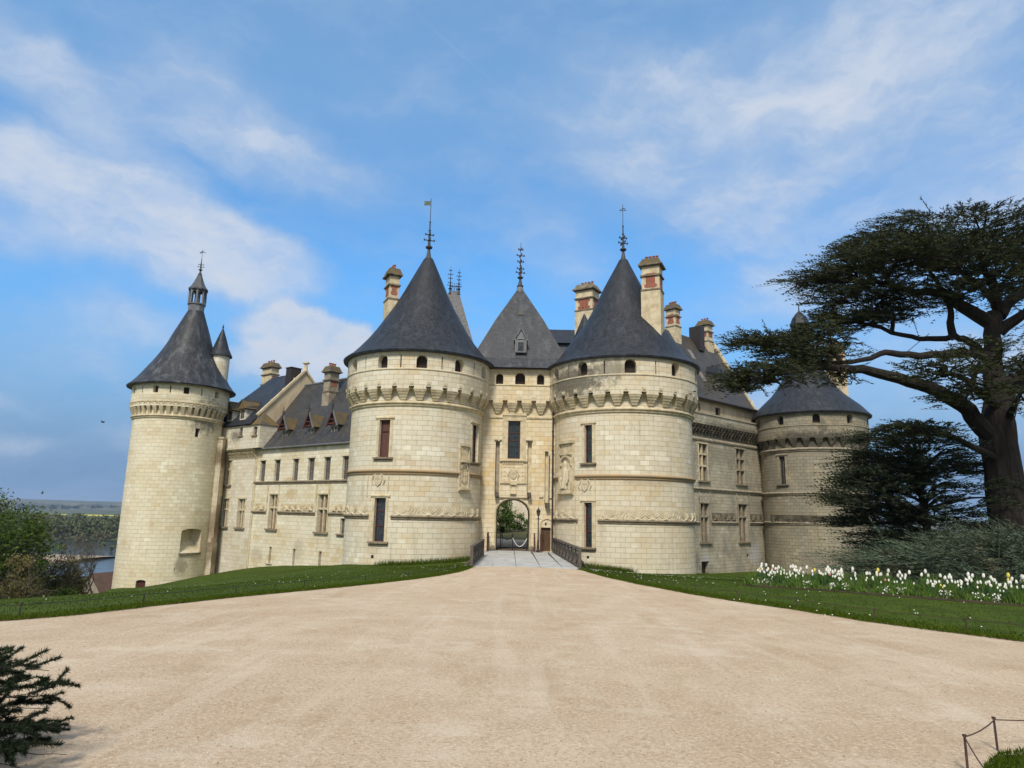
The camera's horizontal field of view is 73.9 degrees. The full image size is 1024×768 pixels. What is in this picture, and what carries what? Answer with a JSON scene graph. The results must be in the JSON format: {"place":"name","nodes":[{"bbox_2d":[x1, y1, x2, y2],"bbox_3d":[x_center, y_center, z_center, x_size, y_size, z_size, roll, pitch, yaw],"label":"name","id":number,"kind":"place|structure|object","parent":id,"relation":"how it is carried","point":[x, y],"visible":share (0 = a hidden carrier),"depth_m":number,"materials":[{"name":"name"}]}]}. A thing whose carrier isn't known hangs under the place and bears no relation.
{"place":"outdoors","nodes":[
{"label":"outdoors","id":0,"kind":"place"},
{"bbox_2d":[2,540,116,575],"bbox_3d":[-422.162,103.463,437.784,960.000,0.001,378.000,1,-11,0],"label":"river","id":1,"kind":"structure","parent":0,"point":[106,564],"depth_m":403.99,"materials":[{"name":"blue liquid"}]},
{"bbox_2d":[17,553,114,561],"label":"sandbank","id":2,"kind":"structure","parent":1,"relation":"in","point":[56,555],"depth_m":354.88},
{"bbox_2d":[22,542,114,550],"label":"island scrub","id":3,"kind":"object","parent":2,"relation":"on","point":[102,544],"visible":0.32,"depth_m":419.28,"materials":[{"name":"green plant"}]},
{"bbox_2d":[0,562,469,618],"bbox_3d":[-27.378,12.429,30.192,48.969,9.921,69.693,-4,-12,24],"label":"lawn","id":4,"kind":"structure","parent":0,"point":[248,572],"depth_m":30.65,"materials":[{"name":"green plant"}]},
{"bbox_2d":[0,566,455,614],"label":"fence","id":5,"kind":"object","parent":4,"relation":"on","point":[143,594],"visible":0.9,"depth_m":15.87,"materials":[{"name":"metal"}]},
{"bbox_2d":[0,498,987,528],"bbox_3d":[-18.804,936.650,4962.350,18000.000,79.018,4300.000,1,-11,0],"label":"hills","id":6,"kind":"structure","parent":0,"point":[70,503],"depth_m":4353.35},
{"bbox_2d":[0,503,119,508],"bbox_3d":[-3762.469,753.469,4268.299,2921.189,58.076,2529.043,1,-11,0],"label":"hill wood","id":7,"kind":"object","parent":6,"relation":"on","point":[51,506],"visible":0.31,"depth_m":3691.24,"materials":[{"name":"green plant"}]},
{"bbox_2d":[2,510,987,594],"bbox_3d":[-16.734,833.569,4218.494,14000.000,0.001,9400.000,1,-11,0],"label":"ground","id":8,"kind":"structure","parent":0,"point":[71,537],"depth_m":2219.75,"materials":[{"name":"green plant"}]},
{"bbox_2d":[1,529,113,544],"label":"bank scrub","id":9,"kind":"object","parent":8,"relation":"on","point":[63,536],"visible":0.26,"depth_m":512.63,"materials":[{"name":"green plant"}]},
{"bbox_2d":[0,511,119,538],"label":"wood","id":10,"kind":"object","parent":8,"relation":"on","point":[73,524],"visible":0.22,"depth_m":558.67,"materials":[{"name":"green plant"}]},
{"bbox_2d":[368,555,637,572],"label":"long grass","id":11,"kind":"structure","parent":0,"point":[467,558],"depth_m":46.74,"materials":[{"name":"green plant"}]},
{"bbox_2d":[0,566,1023,767],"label":"gravel forecourt","id":12,"kind":"structure","parent":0,"point":[527,594],"depth_m":8.01,"materials":[{"name":"beige gravel"}]},
{"bbox_2d":[0,573,451,620],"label":"path edge","id":13,"kind":"object","parent":12,"relation":"on","point":[177,603],"visible":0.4,"depth_m":15.43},
{"bbox_2d":[603,576,1019,640],"bbox_3d":[14.678,5.159,13.505,10.461,1.544,53.591,8,-13,-33],"label":"path edge","id":14,"kind":"object","parent":12,"relation":"on","point":[875,622],"visible":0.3,"depth_m":14.19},
{"bbox_2d":[962,716,1023,767],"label":"fence","id":15,"kind":"object","parent":12,"relation":"on","point":[966,741],"visible":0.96,"depth_m":5.41,"materials":[{"name":"metal"}]},
{"bbox_2d":[497,539,526,546],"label":"courtyard","id":16,"kind":"structure","parent":0,"point":[506,543],"depth_m":65.39,"materials":[{"name":"grey stone"}]},
{"bbox_2d":[447,269,472,340],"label":"chapel","id":17,"kind":"structure","parent":16,"relation":"on","point":[455,298],"depth_m":65.37,"materials":[{"name":"stone"}]},
{"bbox_2d":[497,501,527,532],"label":"broadleaf tree","id":18,"kind":"object","parent":16,"relation":"on","point":[506,517],"visible":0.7,"depth_m":85.76,"materials":[{"name":"green plant"}]},
{"bbox_2d":[549,281,601,352],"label":"wing","id":19,"kind":"structure","parent":16,"relation":"on","point":[587,297],"depth_m":64.52,"materials":[{"name":"beige stone"}]},
{"bbox_2d":[0,0,1023,519],"label":"sky","id":20,"kind":"structure","parent":0,"point":[300,146],"materials":[{"name":"blue"}]},
{"bbox_2d":[469,528,920,570],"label":"hillside","id":21,"kind":"structure","parent":0,"point":[519,535],"depth_m":81.05,"materials":[{"name":"green plant"}]},
{"bbox_2d":[0,488,8,529],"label":"broadleaf tree","id":22,"kind":"object","parent":21,"relation":"on","point":[3,503],"visible":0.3,"depth_m":62.23,"materials":[{"name":"green plant"}]},
{"bbox_2d":[0,552,42,597],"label":"shrub","id":23,"kind":"object","parent":21,"relation":"on","point":[18,571],"visible":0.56,"depth_m":53.15,"materials":[{"name":"green plant"}]},
{"bbox_2d":[0,549,63,598],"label":"shrub","id":24,"kind":"object","parent":21,"relation":"on","point":[30,588],"visible":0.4,"depth_m":51.65,"materials":[{"name":"green plant"}]},
{"bbox_2d":[0,488,65,598],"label":"broadleaf tree","id":25,"kind":"object","parent":21,"relation":"on","point":[29,532],"visible":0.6,"depth_m":56.17,"materials":[{"name":"green plant"}]},
{"bbox_2d":[0,644,81,767],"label":"conifer bush","id":26,"kind":"object","parent":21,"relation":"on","point":[27,726],"visible":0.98,"depth_m":4.82,"materials":[{"name":"green plant"}]},
{"bbox_2d":[34,539,83,595],"bbox_3d":[-40.750,17.071,59.511,5.453,6.988,3.730,7,-12,-28],"label":"bare tree","id":27,"kind":"object","parent":21,"relation":"on","point":[52,573],"visible":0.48,"depth_m":59.40,"materials":[{"name":"grey plant"}]},
{"bbox_2d":[41,574,80,595],"bbox_3d":[-38.563,17.727,58.116,2.953,3.219,2.763,-6,-13,32],"label":"shrub","id":28,"kind":"object","parent":21,"relation":"on","point":[64,590],"visible":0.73,"depth_m":57.75,"materials":[{"name":"green plant"}]},
{"bbox_2d":[34,553,95,595],"bbox_3d":[-40.274,17.616,60.559,5.811,5.201,3.945,1,-11,0],"label":"shrub","id":29,"kind":"object","parent":21,"relation":"on","point":[76,581],"visible":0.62,"depth_m":60.65,"materials":[{"name":"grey plant"}]},
{"bbox_2d":[60,542,97,578],"bbox_3d":[-40.695,18.260,63.778,3.628,6.896,4.376,1,-11,0],"label":"bare tree","id":30,"kind":"object","parent":21,"relation":"on","point":[73,557],"visible":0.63,"depth_m":64.04,"materials":[{"name":"grey plant"}]},
{"bbox_2d":[60,539,102,593],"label":"bare tree","id":31,"kind":"object","parent":21,"relation":"on","point":[92,563],"visible":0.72,"depth_m":66.63,"materials":[{"name":"grey plant"}]},
{"bbox_2d":[77,572,112,593],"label":"house","id":32,"kind":"structure","parent":21,"relation":"on","point":[102,581],"depth_m":94.80,"materials":[{"name":"brown tile"}]},
{"bbox_2d":[111,251,235,588],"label":"round tower","id":33,"kind":"structure","parent":21,"relation":"on","point":[182,393],"depth_m":66.79,"materials":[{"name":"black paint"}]},
{"bbox_2d":[137,580,145,586],"bbox_3d":[-34.735,18.878,63.746,0.850,1.040,0.022,2,-11,-2],"label":"door","id":34,"kind":"structure","parent":33,"relation":"in","point":[140,583],"depth_m":63.77,"materials":[{"name":"paint"}]},
{"bbox_2d":[215,360,314,572],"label":"castle pavilion","id":35,"kind":"structure","parent":21,"relation":"on","point":[250,425],"depth_m":69.78,"materials":[{"name":"stone"}]},
{"bbox_2d":[219,497,230,527],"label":"window","id":36,"kind":"structure","parent":35,"relation":"in","point":[226,508],"depth_m":70.14,"materials":[{"name":"stone"}]},
{"bbox_2d":[223,459,232,485],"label":"window","id":37,"kind":"structure","parent":35,"relation":"in","point":[231,460],"depth_m":70.90,"materials":[{"name":"stone"}]},
{"bbox_2d":[233,497,246,528],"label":"window","id":38,"kind":"structure","parent":35,"relation":"in","point":[243,506],"depth_m":68.32,"materials":[{"name":"stone"}]},
{"bbox_2d":[246,363,351,567],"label":"castle wing","id":39,"kind":"structure","parent":21,"relation":"on","point":[299,490],"depth_m":63.74,"materials":[{"name":"beige stone"}]},
{"bbox_2d":[261,461,265,480],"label":"window","id":40,"kind":"structure","parent":39,"relation":"in","point":[264,462],"depth_m":67.65,"materials":[{"name":"grey glass"}]},
{"bbox_2d":[264,493,279,530],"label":"window","id":41,"kind":"structure","parent":39,"relation":"in","point":[274,508],"depth_m":65.32,"materials":[{"name":"stone"}]},
{"bbox_2d":[275,460,280,480],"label":"window","id":42,"kind":"structure","parent":39,"relation":"in","point":[278,461],"depth_m":66.13,"materials":[{"name":"grey glass"}]},
{"bbox_2d":[294,459,298,479],"bbox_3d":[-20.235,8.098,64.208,0.704,2.040,0.573,1,-11,0],"label":"window","id":43,"kind":"structure","parent":39,"relation":"in","point":[296,460],"depth_m":64.33,"materials":[{"name":"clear glass"}]},
{"bbox_2d":[309,458,314,479],"bbox_3d":[-18.349,7.859,62.760,0.783,2.040,0.635,1,-11,0],"label":"window","id":44,"kind":"structure","parent":39,"relation":"in","point":[312,461],"depth_m":62.86,"materials":[{"name":"grey glass"}]},
{"bbox_2d":[313,493,329,533],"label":"window","id":45,"kind":"structure","parent":39,"relation":"in","point":[324,516],"depth_m":60.70,"materials":[{"name":"stone"}]},
{"bbox_2d":[325,457,330,479],"bbox_3d":[-16.463,7.621,61.311,0.736,2.040,0.598,1,-11,0],"label":"window","id":46,"kind":"structure","parent":39,"relation":"in","point":[328,462],"depth_m":61.40,"materials":[{"name":"grey glass"}]},
{"bbox_2d":[335,518,344,536],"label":"window","id":47,"kind":"structure","parent":39,"relation":"in","point":[343,519],"depth_m":58.80,"materials":[{"name":"beige stone"}]},
{"bbox_2d":[344,456,348,478],"bbox_3d":[-14.443,7.365,59.760,0.704,2.040,0.573,1,-11,0],"label":"window","id":48,"kind":"structure","parent":39,"relation":"in","point":[346,457],"depth_m":59.89,"materials":[{"name":"grey glass"}]},
{"bbox_2d":[342,199,493,564],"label":"round tower","id":49,"kind":"structure","parent":21,"relation":"on","point":[417,364],"depth_m":49.27,"materials":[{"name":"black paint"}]},
{"bbox_2d":[367,494,389,545],"bbox_3d":[-9.322,9.526,47.760,1.598,3.500,0.888,1,-11,0],"label":"window","id":50,"kind":"structure","parent":49,"relation":"in","point":[382,499],"depth_m":47.86,"materials":[{"name":"paint"}]},
{"bbox_2d":[372,416,394,460],"bbox_3d":[-9.180,3.907,48.821,1.574,3.180,0.872,1,-11,0],"label":"window","id":51,"kind":"structure","parent":49,"relation":"in","point":[387,421],"depth_m":48.93,"materials":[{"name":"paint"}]},
{"bbox_2d":[470,421,480,465],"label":"window","id":52,"kind":"structure","parent":49,"relation":"in","point":[473,428],"depth_m":51.92,"materials":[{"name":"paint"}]},
{"bbox_2d":[497,500,527,528],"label":"courtyard building","id":53,"kind":"structure","parent":21,"relation":"on","point":[519,506],"depth_m":108.18,"materials":[{"name":"stone"}]},
{"bbox_2d":[478,248,562,553],"bbox_3d":[0.511,1.963,58.266,9.167,29.800,9.270,1,-11,0],"label":"gatehouse","id":54,"kind":"object","parent":21,"relation":"on","point":[519,349],"visible":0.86,"depth_m":54.30,"materials":[{"name":"stone"}]},
{"bbox_2d":[502,413,526,459],"bbox_3d":[0.176,4.192,54.241,1.920,3.700,0.410,1,-11,0],"label":"window","id":55,"kind":"structure","parent":54,"relation":"in","point":[514,431],"depth_m":54.28,"materials":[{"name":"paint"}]},
{"bbox_2d":[541,527,550,550],"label":"door","id":56,"kind":"structure","parent":54,"relation":"in","point":[545,532],"depth_m":52.89,"materials":[{"name":"brown wood"}]},
{"bbox_2d":[473,547,577,569],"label":"bridge","id":57,"kind":"structure","parent":21,"relation":"on","point":[516,557],"depth_m":43.23,"materials":[{"name":"stone"}]},
{"bbox_2d":[464,539,484,565],"bbox_3d":[-2.576,10.638,41.802,1.154,1.910,9.069,1,-11,2],"label":"bridge railing","id":58,"kind":"object","parent":57,"relation":"attached to","point":[477,551],"visible":0.77,"depth_m":40.36,"materials":[{"name":"grey stone"}]},
{"bbox_2d":[486,532,488,551],"bbox_3d":[-1.846,11.988,51.713,0.092,1.400,1.392,1,-11,1],"label":"gate leaf","id":59,"kind":"object","parent":57,"relation":"on","point":[487,548],"visible":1,"depth_m":51.13,"materials":[{"name":"paint"}]},
{"bbox_2d":[536,507,540,552],"bbox_3d":[1.980,11.004,51.355,0.380,3.410,0.329,7,-12,-29],"label":"lamp post","id":60,"kind":"object","parent":57,"relation":"on","point":[538,511],"visible":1,"depth_m":51.29,"materials":[{"name":"metal"}]},
{"bbox_2d":[540,534,541,552],"bbox_3d":[2.192,12.109,51.706,0.092,1.320,1.392,1,-11,1],"label":"gate leaf","id":61,"kind":"object","parent":57,"relation":"on","point":[540,543],"visible":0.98,"depth_m":51.02,"materials":[{"name":"paint"}]},
{"bbox_2d":[552,538,588,569],"bbox_3d":[3.799,11.022,44.096,0.959,1.594,13.878,2,-11,-2],"label":"bridge railing","id":62,"kind":"object","parent":57,"relation":"attached to","point":[563,550],"visible":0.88,"depth_m":41.98,"materials":[{"name":"grey stone"}]},
{"bbox_2d":[548,204,699,573],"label":"round tower","id":63,"kind":"structure","parent":21,"relation":"on","point":[624,370],"depth_m":49.70,"materials":[{"name":"beige stone"}]},
{"bbox_2d":[579,421,596,465],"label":"window","id":64,"kind":"structure","parent":63,"relation":"in","point":[590,428],"depth_m":50.06,"materials":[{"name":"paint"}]},
{"bbox_2d":[580,499,595,550],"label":"window","id":65,"kind":"structure","parent":63,"relation":"in","point":[589,502],"depth_m":49.00,"materials":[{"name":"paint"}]},
{"bbox_2d":[664,301,765,573],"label":"castle wing","id":66,"kind":"structure","parent":21,"relation":"on","point":[729,516],"depth_m":71.32,"materials":[{"name":"beige stone"}]},
{"bbox_2d":[702,561,704,572],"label":"door","id":67,"kind":"structure","parent":66,"relation":"in","point":[703,563],"depth_m":66.19,"materials":[{"name":"brown wood"}]},
{"bbox_2d":[697,442,710,482],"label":"window","id":68,"kind":"structure","parent":66,"relation":"in","point":[701,465],"depth_m":67.83,"materials":[{"name":"stone"}]},
{"bbox_2d":[699,502,712,543],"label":"window","id":69,"kind":"structure","parent":66,"relation":"in","point":[703,526],"depth_m":66.71,"materials":[{"name":"grey stone"}]},
{"bbox_2d":[734,447,748,485],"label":"window","id":70,"kind":"structure","parent":66,"relation":"in","point":[738,453],"depth_m":72.72,"materials":[{"name":"grey stone"}]},
{"bbox_2d":[738,503,751,542],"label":"window","id":71,"kind":"structure","parent":66,"relation":"in","point":[741,515],"depth_m":71.69,"materials":[{"name":"grey stone"}]},
{"bbox_2d":[751,305,874,573],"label":"round tower","id":72,"kind":"structure","parent":21,"relation":"on","point":[797,426],"depth_m":69.79,"materials":[{"name":"grey stone"}]},
{"bbox_2d":[775,454,788,486],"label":"window","id":73,"kind":"structure","parent":72,"relation":"in","point":[783,461],"depth_m":71.08,"materials":[{"name":"grey stone"}]},
{"bbox_2d":[581,567,1023,638],"bbox_3d":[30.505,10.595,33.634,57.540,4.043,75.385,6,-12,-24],"label":"lawn","id":74,"kind":"structure","parent":0,"point":[1011,614],"depth_m":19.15,"materials":[{"name":"green plant"}]},
{"bbox_2d":[0,565,1023,641],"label":"edge grass","id":75,"kind":"structure","parent":74,"relation":"on","point":[768,604],"depth_m":16.35,"materials":[{"name":"green plant"}]},
{"bbox_2d":[592,567,1021,629],"bbox_3d":[7.763,6.295,20.168,3.751,1.247,28.854,5,-12,-22],"label":"fence","id":76,"kind":"object","parent":74,"relation":"on","point":[873,609],"visible":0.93,"depth_m":15.46,"materials":[{"name":"metal"}]},
{"bbox_2d":[689,195,1023,569],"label":"cedar tree","id":77,"kind":"object","parent":74,"relation":"on","point":[947,254],"visible":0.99,"depth_m":32.71,"materials":[{"name":"green plant"}]},
{"bbox_2d":[744,584,1023,605],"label":"flower bed soil","id":78,"kind":"structure","parent":74,"relation":"on","point":[934,598],"depth_m":21.95,"materials":[{"name":"brown soil"}]},
{"bbox_2d":[849,567,856,581],"bbox_3d":[12.209,6.914,24.305,0.263,0.761,0.270,-10,-11,26],"label":"tulip","id":79,"kind":"object","parent":78,"relation":"on","point":[852,568],"visible":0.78,"depth_m":24.34,"materials":[{"name":"white plant"}]},
{"bbox_2d":[754,578,1001,601],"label":"edging flowers","id":80,"kind":"object","parent":78,"relation":"on","point":[945,592],"visible":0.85,"depth_m":22.01,"materials":[{"name":"white plant"}]},
{"bbox_2d":[789,506,1023,587],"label":"juniper bush","id":81,"kind":"object","parent":74,"relation":"on","point":[934,553],"visible":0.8,"depth_m":29.36,"materials":[{"name":"green plant"}]},
{"bbox_2d":[796,420,1023,579],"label":"cedar tree","id":82,"kind":"object","parent":74,"relation":"on","point":[889,476],"visible":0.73,"depth_m":32.79,"materials":[{"name":"green plant"}]},
{"bbox_2d":[982,746,1023,767],"bbox_3d":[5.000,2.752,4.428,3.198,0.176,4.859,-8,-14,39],"label":"grass","id":83,"kind":"structure","parent":0,"point":[996,759],"depth_m":5.39,"materials":[{"name":"green plant"}]}
]}

